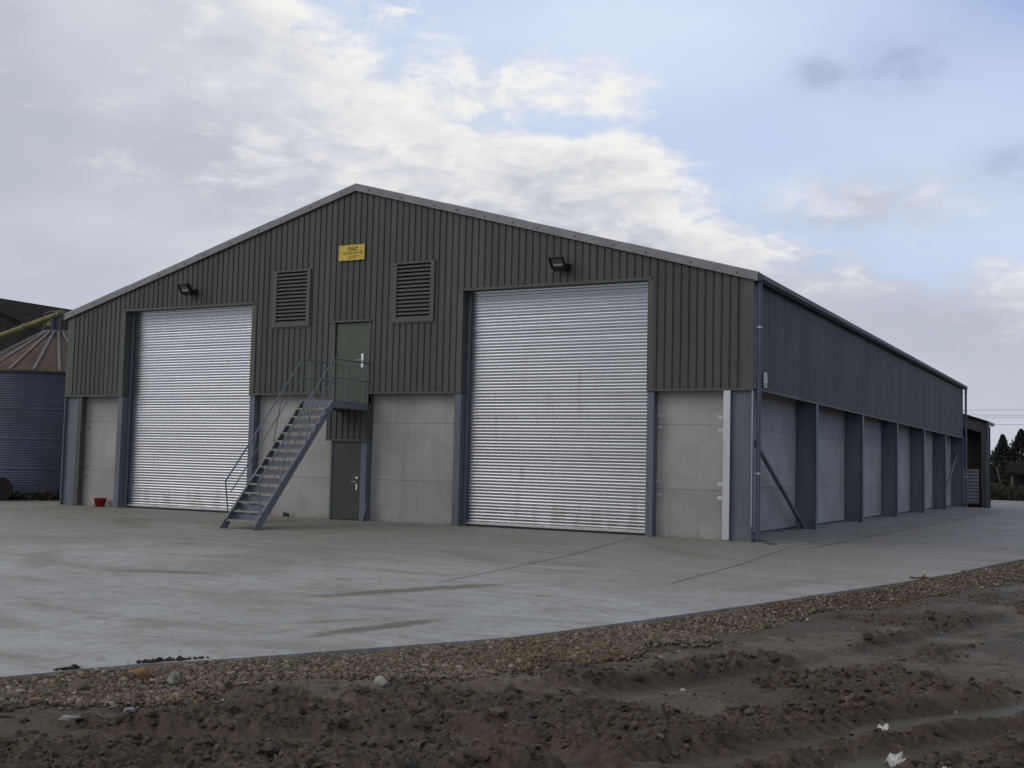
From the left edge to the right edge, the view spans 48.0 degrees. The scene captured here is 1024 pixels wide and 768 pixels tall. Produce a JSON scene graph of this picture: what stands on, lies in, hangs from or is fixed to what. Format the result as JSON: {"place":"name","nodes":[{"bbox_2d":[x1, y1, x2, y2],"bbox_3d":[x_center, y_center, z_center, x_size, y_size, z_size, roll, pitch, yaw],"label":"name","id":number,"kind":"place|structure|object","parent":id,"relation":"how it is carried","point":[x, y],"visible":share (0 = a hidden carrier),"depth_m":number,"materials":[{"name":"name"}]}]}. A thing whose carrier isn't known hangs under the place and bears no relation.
{"place":"outdoors","nodes":[
{"label":"outdoors","id":0,"kind":"place"},
{"bbox_2d":[219,358,368,530],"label":"staircase","id":1,"kind":"structure","parent":0,"point":[327,407],"depth_m":28.97,"materials":[{"name":"metal"}]},
{"bbox_2d":[0,500,1023,678],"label":"concrete yard","id":2,"kind":"structure","parent":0,"point":[108,606],"depth_m":17.24,"materials":[{"name":"grey concrete"}]},
{"bbox_2d":[0,477,12,500],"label":"tyre","id":3,"kind":"object","parent":2,"relation":"on","point":[6,488],"visible":0.97,"depth_m":40.27,"materials":[{"name":"black rubber"}]},
{"bbox_2d":[7,490,59,500],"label":"weeds","id":4,"kind":"object","parent":2,"relation":"on","point":[22,496],"visible":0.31,"depth_m":41.36,"materials":[{"name":"green plant"}]},
{"bbox_2d":[0,310,67,498],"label":"grain silo","id":5,"kind":"object","parent":2,"relation":"on","point":[32,383],"visible":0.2,"depth_m":42.05,"materials":[{"name":"blue metal"}]},
{"bbox_2d":[0,310,65,338],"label":"grain auger","id":6,"kind":"object","parent":5,"relation":"attached to","point":[51,320],"visible":0.92,"depth_m":45.44,"materials":[{"name":"metal"}]},
{"bbox_2d":[94,497,106,506],"bbox_3d":[-12.871,3.705,35.900,0.401,0.315,0.400,-1,-5,29],"label":"bucket","id":7,"kind":"object","parent":2,"relation":"on","point":[99,502],"visible":0.81,"depth_m":35.76,"materials":[{"name":"red plastic"}]},
{"bbox_2d":[222,517,315,522],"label":"straw litter","id":8,"kind":"object","parent":2,"relation":"on","point":[277,519],"visible":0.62,"depth_m":30.59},
{"bbox_2d":[360,505,367,520],"bbox_3d":[-4.008,3.503,31.102,0.194,0.470,0.076,1,-4,2],"label":"steel offcut","id":9,"kind":"object","parent":2,"relation":"on","point":[364,512],"visible":0.93,"depth_m":31.08,"materials":[{"name":"grey metal"}]},
{"bbox_2d":[2,506,1006,582],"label":"yard joints","id":10,"kind":"object","parent":2,"relation":"on","point":[566,555],"visible":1,"depth_m":23.46,"materials":[{"name":"grey concrete"}]},
{"bbox_2d":[59,183,967,541],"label":"grain store","id":11,"kind":"structure","parent":2,"relation":"on","point":[601,385],"depth_m":30.98,"materials":[{"name":"green metal"}]},
{"bbox_2d":[176,283,197,295],"bbox_3d":[-9.750,-2.843,34.483,0.416,0.373,0.498,-1,-5,29],"label":"floodlight","id":12,"kind":"object","parent":11,"relation":"attached to","point":[185,289],"visible":1,"depth_m":34.41,"materials":[{"name":"black paint"}]},
{"bbox_2d":[123,306,257,512],"bbox_3d":[-9.619,0.489,35.087,5.350,6.710,0.630,-1,-5,29],"label":"roller door","id":13,"kind":"structure","parent":11,"relation":"in","point":[189,401],"depth_m":34.88,"materials":[{"name":"silver metal"}]},
{"bbox_2d":[328,441,361,519],"bbox_3d":[-4.537,2.645,31.621,1.058,2.210,0.292,-1,-5,29],"label":"lower door","id":14,"kind":"structure","parent":11,"relation":"in","point":[346,456],"depth_m":31.56,"materials":[{"name":"green metal"}]},
{"bbox_2d":[328,319,371,403],"bbox_3d":[-4.466,-0.603,31.728,1.400,2.325,0.152,-1,-5,29],"label":"upper door","id":15,"kind":"structure","parent":11,"relation":"in","point":[350,340],"depth_m":31.74,"materials":[{"name":"metal"}]},
{"bbox_2d":[339,244,364,260],"bbox_3d":[-4.444,-3.648,31.910,0.880,0.435,0.058,-1,-5,29],"label":"sign plaque","id":16,"kind":"object","parent":11,"relation":"attached to","point":[351,252],"visible":1,"depth_m":31.88,"materials":[{"name":"yellow metal"}]},
{"bbox_2d":[463,282,647,534],"bbox_3d":[1.216,0.327,29.194,5.380,6.730,0.630,-1,-5,29],"label":"roller door","id":17,"kind":"structure","parent":11,"relation":"in","point":[556,415],"depth_m":28.91,"materials":[{"name":"silver metal"}]},
{"bbox_2d":[548,256,570,271],"bbox_3d":[1.177,-2.987,28.538,0.416,0.373,0.498,-1,-5,29],"label":"floodlight","id":18,"kind":"object","parent":11,"relation":"attached to","point":[557,263],"visible":1,"depth_m":28.46,"materials":[{"name":"black paint"}]},
{"bbox_2d":[762,372,766,387],"bbox_3d":[5.937,-0.092,26.969,0.047,0.360,0.280,-1,-5,29],"label":"safety sign","id":19,"kind":"object","parent":11,"relation":"attached to","point":[765,380],"visible":1,"depth_m":26.93,"materials":[{"name":"white plastic"}]},
{"bbox_2d":[963,413,993,507],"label":"lean to","id":20,"kind":"object","parent":2,"relation":"on","point":[978,467],"visible":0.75,"depth_m":63.09,"materials":[{"name":"grey metal"}]},
{"bbox_2d":[0,562,1023,767],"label":"mud ground","id":21,"kind":"structure","parent":0,"point":[981,664],"depth_m":8.09,"materials":[{"name":"brown soil"}]},
{"bbox_2d":[59,715,81,721],"bbox_3d":[-2.875,2.176,7.476,0.141,0.045,0.040,3,-4,-19],"label":"rock","id":22,"kind":"object","parent":21,"relation":"on","point":[67,718],"visible":1,"depth_m":7.46,"materials":[{"name":"stone"}]},
{"bbox_2d":[124,707,135,713],"bbox_3d":[-2.543,2.175,7.639,0.085,0.060,0.072,1,-4,1],"label":"rock","id":23,"kind":"object","parent":21,"relation":"on","point":[133,709],"visible":0.46,"depth_m":7.62,"materials":[{"name":"stone"}]},
{"bbox_2d":[80,668,433,738],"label":"dry stems","id":24,"kind":"object","parent":21,"relation":"on","point":[286,690],"visible":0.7,"depth_m":8.34,"materials":[{"name":"plant"}]},
{"bbox_2d":[374,676,387,686],"bbox_3d":[-1.009,2.295,8.848,0.140,0.090,0.114,-1,-5,29],"label":"rock","id":25,"kind":"object","parent":21,"relation":"on","point":[380,681],"visible":0.95,"depth_m":8.80,"materials":[{"name":"stone"}]},
{"bbox_2d":[0,569,1023,767],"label":"mud clods","id":26,"kind":"object","parent":21,"relation":"on","point":[270,748],"visible":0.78,"depth_m":7.69,"materials":[{"name":"brown soil"}]},
{"bbox_2d":[0,561,1023,737],"bbox_3d":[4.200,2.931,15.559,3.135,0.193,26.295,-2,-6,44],"label":"gravel","id":27,"kind":"structure","parent":21,"relation":"on","point":[488,658],"depth_m":10.07,"materials":[{"name":"gravel"}]},
{"bbox_2d":[69,677,89,690],"bbox_3d":[-3.175,2.213,8.430,0.164,0.110,0.138,1,-4,8],"label":"rock","id":28,"kind":"object","parent":27,"relation":"on","point":[79,683],"visible":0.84,"depth_m":8.39,"materials":[{"name":"stone"}]},
{"bbox_2d":[134,667,150,679],"bbox_3d":[-2.871,2.256,8.914,0.111,0.117,0.126,4,-5,-29],"label":"rock","id":29,"kind":"object","parent":27,"relation":"on","point":[143,673],"visible":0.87,"depth_m":8.88,"materials":[{"name":"stone"}]},
{"bbox_2d":[167,671,180,685],"bbox_3d":[-2.589,2.252,8.788,0.099,0.107,0.232,2,-4,-8],"label":"rock","id":30,"kind":"object","parent":27,"relation":"on","point":[174,678],"visible":0.98,"depth_m":8.73,"materials":[{"name":"stone"}]},
{"bbox_2d":[95,586,1023,766],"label":"loose flints","id":31,"kind":"object","parent":21,"relation":"on","point":[661,693],"visible":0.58,"depth_m":9.05,"materials":[{"name":"stone"}]},
{"bbox_2d":[831,754,910,767],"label":"puddle","id":32,"kind":"object","parent":21,"relation":"on","point":[877,762],"visible":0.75,"depth_m":7.16,"materials":[{"name":"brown liquid"}]},
{"bbox_2d":[877,723,888,730],"bbox_3d":[2.566,2.381,7.958,0.081,0.058,0.051,-1,-5,29],"label":"plastic scrap","id":33,"kind":"object","parent":21,"relation":"on","point":[885,727],"visible":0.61,"depth_m":7.95,"materials":[{"name":"white plastic"}]},
{"bbox_2d":[886,751,905,766],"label":"plastic scrap","id":34,"kind":"object","parent":21,"relation":"on","point":[892,760],"visible":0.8,"depth_m":7.09,"materials":[{"name":"white plastic"}]},
{"bbox_2d":[848,701,1023,734],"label":"puddle","id":35,"kind":"object","parent":21,"relation":"on","point":[1006,710],"visible":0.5,"depth_m":8.62,"materials":[{"name":"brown liquid"}]},
{"bbox_2d":[0,0,1023,463],"label":"sky","id":36,"kind":"structure","parent":0,"point":[864,158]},
{"bbox_2d":[753,506,1002,545],"bbox_3d":[14.708,4.961,41.739,2.600,0.300,36.100,-1,-5,29],"label":"side apron","id":37,"kind":"object","parent":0,"point":[827,533],"visible":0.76,"depth_m":33.87,"materials":[{"name":"concrete"}]},
{"bbox_2d":[994,424,1023,424],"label":"power line","id":38,"kind":"object","parent":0,"point":[1008,424],"visible":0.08,"depth_m":124.98,"materials":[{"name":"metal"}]},
{"label":"ground","id":39,"kind":"structure","parent":0,"visible":0},
{"bbox_2d":[0,298,70,350],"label":"old barn","id":40,"kind":"structure","parent":39,"relation":"on","point":[13,313],"depth_m":69.44,"materials":[{"name":"grey metal"}]},
{"bbox_2d":[990,433,1015,482],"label":"conifer","id":41,"kind":"object","parent":39,"relation":"on","point":[1000,453],"visible":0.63,"depth_m":98.89,"materials":[{"name":"green plant"}]},
{"bbox_2d":[991,459,1022,491],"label":"hedge","id":42,"kind":"object","parent":39,"relation":"on","point":[1000,470],"visible":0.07,"depth_m":94.28,"materials":[{"name":"green plant"}]},
{"bbox_2d":[991,482,1023,500],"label":"hedge","id":43,"kind":"object","parent":39,"relation":"on","point":[1014,495],"visible":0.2,"depth_m":84.44,"materials":[{"name":"green plant"}]},
{"bbox_2d":[993,429,1023,482],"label":"conifer","id":44,"kind":"object","parent":39,"relation":"on","point":[1018,449],"visible":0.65,"depth_m":98.96,"materials":[{"name":"green plant"}]},
{"bbox_2d":[1003,462,1023,491],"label":"field shed","id":45,"kind":"structure","parent":39,"relation":"on","point":[1015,470],"depth_m":86.56,"materials":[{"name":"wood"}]}
]}

